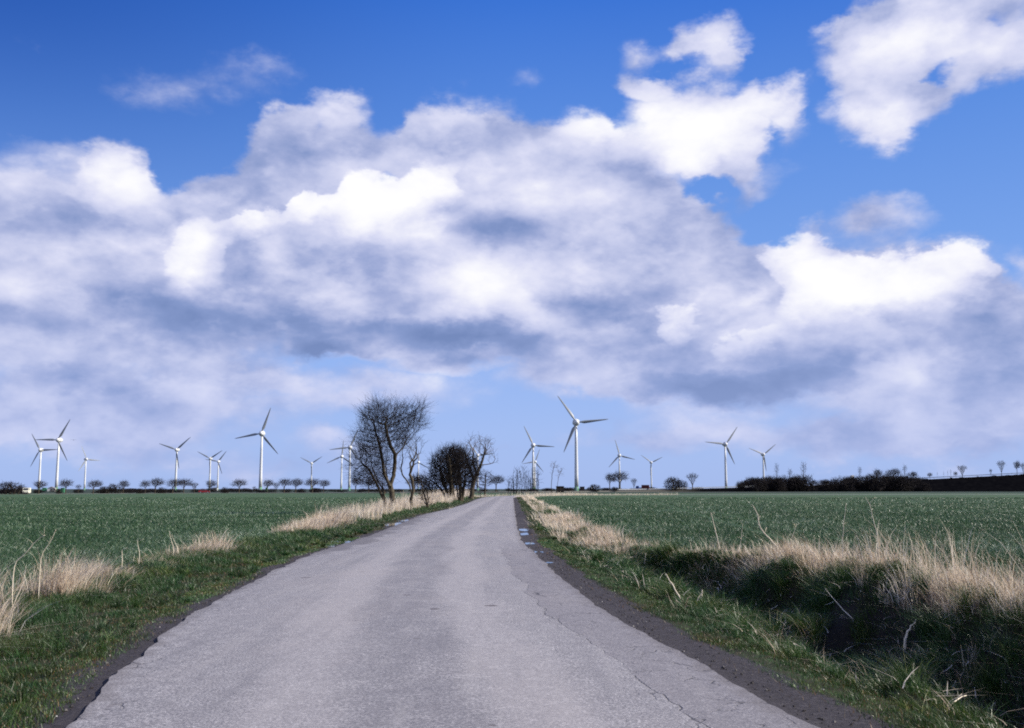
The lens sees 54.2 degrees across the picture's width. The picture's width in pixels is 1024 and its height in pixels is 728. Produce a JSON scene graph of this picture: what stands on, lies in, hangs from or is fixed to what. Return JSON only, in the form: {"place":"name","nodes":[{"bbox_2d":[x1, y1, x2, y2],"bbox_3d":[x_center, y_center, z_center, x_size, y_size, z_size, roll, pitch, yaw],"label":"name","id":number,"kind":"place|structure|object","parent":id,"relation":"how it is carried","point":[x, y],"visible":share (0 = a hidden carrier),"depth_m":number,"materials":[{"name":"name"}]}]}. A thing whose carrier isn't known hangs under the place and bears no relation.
{"place":"outdoors","nodes":[
{"label":"outdoors","id":0,"kind":"place"},
{"bbox_2d":[0,489,1023,727],"bbox_3d":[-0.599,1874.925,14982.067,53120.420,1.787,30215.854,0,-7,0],"label":"ground","id":1,"kind":"structure","parent":0,"point":[838,633],"depth_m":14.43,"materials":[{"name":"green plant"}]},
{"bbox_2d":[0,481,24,493],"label":"roadside bush","id":2,"kind":"object","parent":1,"relation":"on","point":[5,489],"visible":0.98,"depth_m":300.89,"materials":[{"name":"black plant"}]},
{"bbox_2d":[12,528,44,604],"bbox_3d":[-6.534,2.776,13.504,0.404,1.141,0.106,1,-7,-11],"label":"dead stalk","id":3,"kind":"object","parent":1,"relation":"on","point":[16,562],"visible":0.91,"depth_m":13.51,"materials":[{"name":"beige plant"}]},
{"bbox_2d":[33,481,46,493],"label":"roadside tree","id":4,"kind":"object","parent":1,"relation":"on","point":[41,484],"visible":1,"depth_m":316.11,"materials":[{"name":"grey plant"}]},
{"bbox_2d":[30,434,56,489],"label":"wind turbine","id":5,"kind":"object","parent":1,"relation":"on","point":[40,450],"visible":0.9,"depth_m":1041.36,"materials":[{"name":"paint"}]},
{"bbox_2d":[38,529,57,600],"bbox_3d":[-6.727,2.917,14.546,0.282,1.065,0.020,0,-7,2],"label":"dead stalk","id":6,"kind":"object","parent":1,"relation":"on","point":[40,566],"visible":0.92,"depth_m":14.55,"materials":[{"name":"beige plant"}]},
{"bbox_2d":[36,420,69,488],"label":"wind turbine","id":7,"kind":"object","parent":1,"relation":"on","point":[58,439],"visible":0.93,"depth_m":828.24,"materials":[{"name":"paint"}]},
{"bbox_2d":[58,479,74,493],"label":"roadside tree","id":8,"kind":"object","parent":1,"relation":"on","point":[63,483],"visible":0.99,"depth_m":323.49,"materials":[{"name":"grey plant"}]},
{"bbox_2d":[79,448,99,489],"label":"wind turbine","id":9,"kind":"object","parent":1,"relation":"on","point":[85,459],"visible":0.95,"depth_m":1365.29,"materials":[{"name":"paint"}]},
{"bbox_2d":[87,478,103,493],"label":"roadside tree","id":10,"kind":"object","parent":1,"relation":"on","point":[96,483],"visible":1,"depth_m":334.13,"materials":[{"name":"grey plant"}]},
{"bbox_2d":[98,485,109,493],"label":"roadside bush","id":11,"kind":"object","parent":1,"relation":"on","point":[105,490],"visible":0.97,"depth_m":347.67,"materials":[{"name":"black plant"}]},
{"bbox_2d":[107,483,122,492],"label":"roadside bush","id":12,"kind":"object","parent":1,"relation":"on","point":[114,489],"visible":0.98,"depth_m":349.88,"materials":[{"name":"black plant"}]},
{"bbox_2d":[117,479,130,492],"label":"roadside tree","id":13,"kind":"object","parent":1,"relation":"on","point":[122,484],"visible":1,"depth_m":351.85,"materials":[{"name":"grey plant"}]},
{"bbox_2d":[135,488,144,493],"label":"roadside bush","id":14,"kind":"object","parent":1,"relation":"on","point":[140,490],"visible":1,"depth_m":351.63,"materials":[{"name":"black plant"}]},
{"bbox_2d":[139,480,152,490],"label":"roadside tree","id":15,"kind":"object","parent":1,"relation":"on","point":[145,483],"visible":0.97,"depth_m":359.21,"materials":[{"name":"grey plant"}]},
{"bbox_2d":[147,477,166,492],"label":"roadside tree","id":16,"kind":"object","parent":1,"relation":"on","point":[155,481],"visible":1,"depth_m":364.55,"materials":[{"name":"grey plant"}]},
{"bbox_2d":[156,487,166,492],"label":"roadside bush","id":17,"kind":"object","parent":1,"relation":"on","point":[161,490],"visible":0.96,"depth_m":365.30,"materials":[{"name":"black plant"}]},
{"bbox_2d":[159,438,188,490],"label":"wind turbine","id":18,"kind":"object","parent":1,"relation":"on","point":[176,450],"visible":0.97,"depth_m":1034.64,"materials":[{"name":"paint"}]},
{"bbox_2d":[164,478,185,492],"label":"roadside tree","id":19,"kind":"object","parent":1,"relation":"on","point":[175,483],"visible":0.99,"depth_m":367.38,"materials":[{"name":"grey plant"}]},
{"bbox_2d":[177,478,194,492],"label":"roadside tree","id":20,"kind":"object","parent":1,"relation":"on","point":[187,483],"visible":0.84,"depth_m":377.86,"materials":[{"name":"grey plant"}]},
{"bbox_2d":[199,451,220,487],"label":"wind turbine","id":21,"kind":"object","parent":1,"relation":"on","point":[210,458],"visible":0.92,"depth_m":1332.61,"materials":[{"name":"paint"}]},
{"bbox_2d":[206,480,217,492],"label":"roadside tree","id":22,"kind":"object","parent":1,"relation":"on","point":[213,484],"visible":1,"depth_m":385.13,"materials":[{"name":"grey plant"}]},
{"bbox_2d":[205,452,225,486],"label":"wind turbine","id":23,"kind":"object","parent":1,"relation":"on","point":[218,461],"visible":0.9,"depth_m":1478.12,"materials":[{"name":"paint"}]},
{"bbox_2d":[220,487,228,492],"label":"roadside bush","id":24,"kind":"object","parent":1,"relation":"on","point":[225,490],"visible":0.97,"depth_m":390.08,"materials":[{"name":"black plant"}]},
{"bbox_2d":[231,478,249,492],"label":"roadside tree","id":25,"kind":"object","parent":1,"relation":"on","point":[241,483],"visible":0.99,"depth_m":398.32,"materials":[{"name":"grey plant"}]},
{"bbox_2d":[235,408,277,489],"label":"wind turbine","id":26,"kind":"object","parent":1,"relation":"on","point":[261,433],"visible":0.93,"depth_m":731.12,"materials":[{"name":"paint"}]},
{"bbox_2d":[262,479,274,490],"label":"roadside tree","id":27,"kind":"object","parent":1,"relation":"on","point":[268,482],"visible":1,"depth_m":417.44,"materials":[{"name":"grey plant"}]},
{"bbox_2d":[279,477,291,492],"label":"roadside tree","id":28,"kind":"object","parent":1,"relation":"on","point":[286,483],"visible":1,"depth_m":420.46,"materials":[{"name":"grey plant"}]},
{"bbox_2d":[292,477,303,492],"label":"roadside tree","id":29,"kind":"object","parent":1,"relation":"on","point":[296,483],"visible":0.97,"depth_m":426.62,"materials":[{"name":"grey plant"}]},
{"bbox_2d":[298,488,305,492],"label":"roadside bush","id":30,"kind":"object","parent":1,"relation":"on","point":[300,490],"visible":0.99,"depth_m":432.38,"materials":[{"name":"black plant"}]},
{"bbox_2d":[300,457,320,488],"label":"wind turbine","id":31,"kind":"object","parent":1,"relation":"on","point":[311,463],"visible":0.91,"depth_m":1582.01,"materials":[{"name":"paint"}]},
{"bbox_2d":[303,477,320,492],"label":"roadside tree","id":32,"kind":"object","parent":1,"relation":"on","point":[311,481],"visible":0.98,"depth_m":435.31,"materials":[{"name":"grey plant"}]},
{"bbox_2d":[319,479,328,492],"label":"roadside tree","id":33,"kind":"object","parent":1,"relation":"on","point":[325,482],"visible":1,"depth_m":431.94,"materials":[{"name":"grey plant"}]},
{"bbox_2d":[328,440,348,489],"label":"wind turbine","id":34,"kind":"object","parent":1,"relation":"on","point":[341,456],"visible":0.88,"depth_m":1249.90,"materials":[{"name":"paint"}]},
{"bbox_2d":[324,539,353,544],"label":"puddle","id":35,"kind":"object","parent":1,"relation":"on","point":[346,541],"visible":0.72,"depth_m":30.83,"materials":[{"name":"black liquid"}]},
{"bbox_2d":[330,430,359,490],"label":"wind turbine","id":36,"kind":"object","parent":1,"relation":"on","point":[349,471],"visible":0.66,"depth_m":978.22,"materials":[{"name":"paint"}]},
{"bbox_2d":[350,478,362,492],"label":"roadside tree","id":37,"kind":"object","parent":1,"relation":"on","point":[354,483],"visible":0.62,"depth_m":450.43,"materials":[{"name":"grey plant"}]},
{"bbox_2d":[338,391,437,508],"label":"bare tree","id":38,"kind":"object","parent":1,"relation":"on","point":[394,417],"visible":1,"depth_m":70.49,"materials":[{"name":"brown plant"}]},
{"bbox_2d":[384,523,399,525],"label":"puddle","id":39,"kind":"object","parent":1,"relation":"on","point":[392,524],"visible":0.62,"depth_m":45.59,"materials":[{"name":"grey liquid"}]},
{"bbox_2d":[396,432,427,507],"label":"twisted tree","id":40,"kind":"object","parent":1,"relation":"on","point":[412,482],"visible":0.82,"depth_m":77.58,"materials":[{"name":"brown plant"}]},
{"bbox_2d":[407,450,427,489],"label":"wind turbine","id":41,"kind":"object","parent":1,"relation":"on","point":[418,461],"visible":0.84,"depth_m":1522.57,"materials":[{"name":"paint"}]},
{"bbox_2d":[410,471,432,507],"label":"leaning shrub","id":42,"kind":"object","parent":1,"relation":"on","point":[420,479],"visible":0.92,"depth_m":84.21,"materials":[{"name":"brown plant"}]},
{"bbox_2d":[416,442,471,498],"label":"hawthorn bush","id":43,"kind":"object","parent":1,"relation":"on","point":[451,467],"visible":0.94,"depth_m":126.74,"materials":[{"name":"black plant"}]},
{"bbox_2d":[5,547,905,727],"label":"grit","id":44,"kind":"object","parent":1,"relation":"on","point":[106,662],"visible":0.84,"depth_m":10.74,"materials":[{"name":"grey gravel"}]},
{"bbox_2d":[444,438,482,500],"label":"hawthorn bush","id":45,"kind":"object","parent":1,"relation":"on","point":[466,476],"visible":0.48,"depth_m":134.72,"materials":[{"name":"black plant"}]},
{"bbox_2d":[458,434,497,498],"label":"ash tree","id":46,"kind":"object","parent":1,"relation":"on","point":[471,495],"visible":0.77,"depth_m":164.13,"materials":[{"name":"brown plant"}]},
{"bbox_2d":[468,442,493,489],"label":"wind turbine","id":47,"kind":"object","parent":1,"relation":"on","point":[477,459],"visible":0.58,"depth_m":1206.42,"materials":[{"name":"paint"}]},
{"bbox_2d":[475,470,495,496],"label":"young ash","id":48,"kind":"object","parent":1,"relation":"on","point":[485,485],"visible":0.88,"depth_m":213.04,"materials":[{"name":"grey plant"}]},
{"bbox_2d":[491,474,505,491],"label":"roadside tree","id":49,"kind":"object","parent":1,"relation":"on","point":[497,478],"visible":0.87,"depth_m":521.48,"materials":[{"name":"grey plant"}]},
{"bbox_2d":[0,496,1005,727],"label":"verge grass","id":50,"kind":"structure","parent":1,"relation":"on","point":[71,611],"depth_m":13.08,"materials":[{"name":"green plant"}]},
{"bbox_2d":[506,477,516,493],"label":"tree","id":51,"kind":"object","parent":1,"relation":"on","point":[511,485],"visible":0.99,"depth_m":327.47,"materials":[{"name":"grey plant"}]},
{"bbox_2d":[0,497,1023,604],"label":"young corn","id":52,"kind":"object","parent":1,"relation":"on","point":[9,535],"visible":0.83,"depth_m":44.57,"materials":[{"name":"green plant"}]},
{"bbox_2d":[0,488,1023,726],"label":"dry grass","id":53,"kind":"structure","parent":1,"relation":"on","point":[68,580],"depth_m":16.44,"materials":[{"name":"plant"}]},
{"bbox_2d":[0,473,1023,492],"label":"distant scrub","id":54,"kind":"object","parent":1,"relation":"on","point":[258,490],"visible":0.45,"depth_m":532.40,"materials":[{"name":"green plant"}]},
{"bbox_2d":[513,467,522,492],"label":"tree","id":55,"kind":"object","parent":1,"relation":"on","point":[516,481],"visible":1,"depth_m":327.51,"materials":[{"name":"grey plant"}]},
{"bbox_2d":[519,466,530,493],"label":"tree","id":56,"kind":"object","parent":1,"relation":"on","point":[520,474],"visible":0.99,"depth_m":327.76,"materials":[{"name":"grey plant"}]},
{"bbox_2d":[524,469,535,493],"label":"tree","id":57,"kind":"object","parent":1,"relation":"on","point":[528,483],"visible":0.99,"depth_m":327.44,"materials":[{"name":"grey plant"}]},
{"bbox_2d":[523,449,542,489],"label":"wind turbine","id":58,"kind":"object","parent":1,"relation":"on","point":[535,464],"visible":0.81,"depth_m":1491.72,"materials":[{"name":"paint"}]},
{"bbox_2d":[530,466,542,492],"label":"tree","id":59,"kind":"object","parent":1,"relation":"on","point":[535,481],"visible":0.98,"depth_m":327.61,"materials":[{"name":"brown plant"}]},
{"bbox_2d":[522,427,553,487],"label":"wind turbine","id":60,"kind":"object","parent":1,"relation":"on","point":[533,445],"visible":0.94,"depth_m":930.68,"materials":[{"name":"paint"}]},
{"bbox_2d":[551,463,558,492],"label":"tall thin tree","id":61,"kind":"object","parent":1,"relation":"on","point":[552,473],"visible":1,"depth_m":357.61,"materials":[{"name":"brown plant"}]},
{"bbox_2d":[556,486,563,491],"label":"hut","id":62,"kind":"object","parent":1,"relation":"on","point":[560,488],"visible":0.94,"depth_m":426.72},
{"bbox_2d":[557,468,565,492],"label":"tall thin tree","id":63,"kind":"object","parent":1,"relation":"on","point":[560,471],"visible":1,"depth_m":357.75,"materials":[{"name":"plant"}]},
{"bbox_2d":[558,396,607,490],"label":"wind turbine","id":64,"kind":"object","parent":1,"relation":"on","point":[576,422],"visible":0.97,"depth_m":609.52,"materials":[{"name":"paint"}]},
{"bbox_2d":[589,484,599,491],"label":"roadside bush","id":65,"kind":"object","parent":1,"relation":"on","point":[595,489],"visible":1,"depth_m":570.56,"materials":[{"name":"brown plant"}]},
{"bbox_2d":[605,472,616,490],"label":"roadside tree","id":66,"kind":"object","parent":1,"relation":"on","point":[613,479],"visible":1,"depth_m":581.23,"materials":[{"name":"brown plant"}]},
{"bbox_2d":[610,469,629,488],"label":"roadside tree","id":67,"kind":"object","parent":1,"relation":"on","point":[620,476],"visible":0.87,"depth_m":589.05,"materials":[{"name":"brown plant"}]},
{"bbox_2d":[609,441,632,483],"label":"wind turbine","id":68,"kind":"object","parent":1,"relation":"on","point":[619,455],"visible":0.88,"depth_m":1213.24,"materials":[{"name":"paint"}]},
{"bbox_2d":[641,455,661,486],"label":"wind turbine","id":69,"kind":"object","parent":1,"relation":"on","point":[650,462],"visible":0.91,"depth_m":1533.77,"materials":[{"name":"paint"}]},
{"bbox_2d":[662,476,680,489],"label":"roadside bush","id":70,"kind":"object","parent":1,"relation":"on","point":[674,484],"visible":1,"depth_m":596.77,"materials":[{"name":"brown plant"}]},
{"bbox_2d":[666,574,680,599],"bbox_3d":[2.364,3.291,14.536,0.269,0.483,0.096,0,-7,0],"label":"dead stalk","id":71,"kind":"object","parent":1,"relation":"on","point":[671,583],"visible":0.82,"depth_m":14.51,"materials":[{"name":"beige plant"}]},
{"bbox_2d":[711,513,719,551],"bbox_3d":[4.600,3.859,22.582,0.209,1.016,0.103,0,-7,0],"label":"dead stalk","id":72,"kind":"object","parent":1,"relation":"on","point":[715,532],"visible":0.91,"depth_m":22.59,"materials":[{"name":"beige plant"}]},
{"bbox_2d":[707,426,737,487],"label":"wind turbine","id":73,"kind":"object","parent":1,"relation":"on","point":[724,444],"visible":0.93,"depth_m":909.38,"materials":[{"name":"paint"}]},
{"bbox_2d":[749,444,775,477],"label":"wind turbine","id":74,"kind":"object","parent":1,"relation":"on","point":[763,457],"visible":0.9,"depth_m":1177.57,"materials":[{"name":"paint"}]},
{"bbox_2d":[753,506,783,556],"bbox_3d":[5.142,3.495,19.842,0.712,1.386,0.082,0,-7,0],"label":"dead stalk","id":75,"kind":"object","parent":1,"relation":"on","point":[764,533],"visible":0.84,"depth_m":19.83,"materials":[{"name":"beige plant"}]},
{"bbox_2d":[570,538,1023,727],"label":"ditch grass","id":76,"kind":"structure","parent":1,"relation":"on","point":[837,576],"depth_m":14.49,"materials":[{"name":"green plant"}]},
{"bbox_2d":[735,468,932,491],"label":"dark wood","id":77,"kind":"object","parent":1,"relation":"on","point":[887,482],"visible":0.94,"depth_m":615.65,"materials":[{"name":"green plant"}]},
{"bbox_2d":[842,507,845,558],"bbox_3d":[5.908,3.041,17.820,0.156,1.097,0.062,0,-7,0],"label":"dead stalk","id":78,"kind":"object","parent":1,"relation":"on","point":[843,531],"visible":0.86,"depth_m":17.81,"materials":[{"name":"beige plant"}]},
{"bbox_2d":[865,496,879,560],"bbox_3d":[6.022,2.860,16.718,0.218,1.299,0.041,1,-7,-11],"label":"dead stalk","id":79,"kind":"object","parent":1,"relation":"on","point":[876,532],"visible":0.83,"depth_m":16.72,"materials":[{"name":"beige plant"}]},
{"bbox_2d":[903,622,915,649],"bbox_3d":[5.454,3.712,13.697,0.206,0.426,0.048,0,-7,0],"label":"dead stalk","id":80,"kind":"object","parent":1,"relation":"on","point":[905,638],"visible":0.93,"depth_m":13.68,"materials":[{"name":"beige plant"}]},
{"bbox_2d":[0,0,1023,488],"label":"sky","id":81,"kind":"structure","parent":0,"point":[797,226],"materials":[{"name":"blue"}]},
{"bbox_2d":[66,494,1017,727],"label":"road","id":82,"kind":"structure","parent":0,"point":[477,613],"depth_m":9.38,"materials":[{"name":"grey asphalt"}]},
{"bbox_2d":[105,475,1003,493],"bbox_3d":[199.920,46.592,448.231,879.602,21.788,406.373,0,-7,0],"label":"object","id":83,"kind":"structure","parent":0,"point":[344,492],"depth_m":440.43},
{"bbox_2d":[23,488,30,493],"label":"van","id":84,"kind":"object","parent":83,"relation":"on","point":[27,490],"visible":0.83,"depth_m":307.72,"materials":[{"name":"paint"}]},
{"bbox_2d":[636,485,648,489],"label":"lorry","id":85,"kind":"object","parent":83,"relation":"on","point":[645,487],"visible":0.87,"depth_m":590.99,"materials":[{"name":"white metal"}]},
{"bbox_2d":[136,475,1023,493],"bbox_3d":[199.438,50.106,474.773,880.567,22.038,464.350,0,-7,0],"label":"embankment","id":86,"kind":"structure","parent":0,"point":[1013,483],"depth_m":626.55,"materials":[{"name":"green plant"}]},
{"bbox_2d":[676,478,687,488],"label":"roadside bush","id":87,"kind":"object","parent":86,"relation":"on","point":[683,484],"visible":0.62,"depth_m":603.89,"materials":[{"name":"brown plant"}]},
{"bbox_2d":[686,473,698,489],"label":"roadside tree","id":88,"kind":"object","parent":86,"relation":"on","point":[695,477],"visible":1,"depth_m":600.63,"materials":[{"name":"brown plant"}]},
{"bbox_2d":[800,462,806,477],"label":"tree","id":89,"kind":"object","parent":86,"relation":"on","point":[803,468],"visible":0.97,"depth_m":628.42,"materials":[{"name":"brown plant"}]},
{"bbox_2d":[617,473,1017,490],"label":"crash barrier","id":90,"kind":"object","parent":86,"relation":"on","point":[750,486],"visible":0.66,"depth_m":609.54,"materials":[{"name":"metal"}]},
{"bbox_2d":[887,468,902,476],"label":"tree","id":91,"kind":"object","parent":86,"relation":"on","point":[893,472],"visible":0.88,"depth_m":641.85,"materials":[{"name":"brown plant"}]},
{"bbox_2d":[955,465,966,477],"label":"tree","id":92,"kind":"object","parent":86,"relation":"on","point":[963,468],"visible":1,"depth_m":643.20,"materials":[{"name":"brown plant"}]},
{"bbox_2d":[996,460,1004,475],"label":"tree","id":93,"kind":"object","parent":86,"relation":"on","point":[1003,463],"visible":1,"depth_m":643.74,"materials":[{"name":"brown plant"}]},
{"bbox_2d":[1013,461,1019,474],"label":"tree","id":94,"kind":"object","parent":86,"relation":"on","point":[1017,465],"visible":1,"depth_m":643.69,"materials":[{"name":"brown plant"}]}
]}

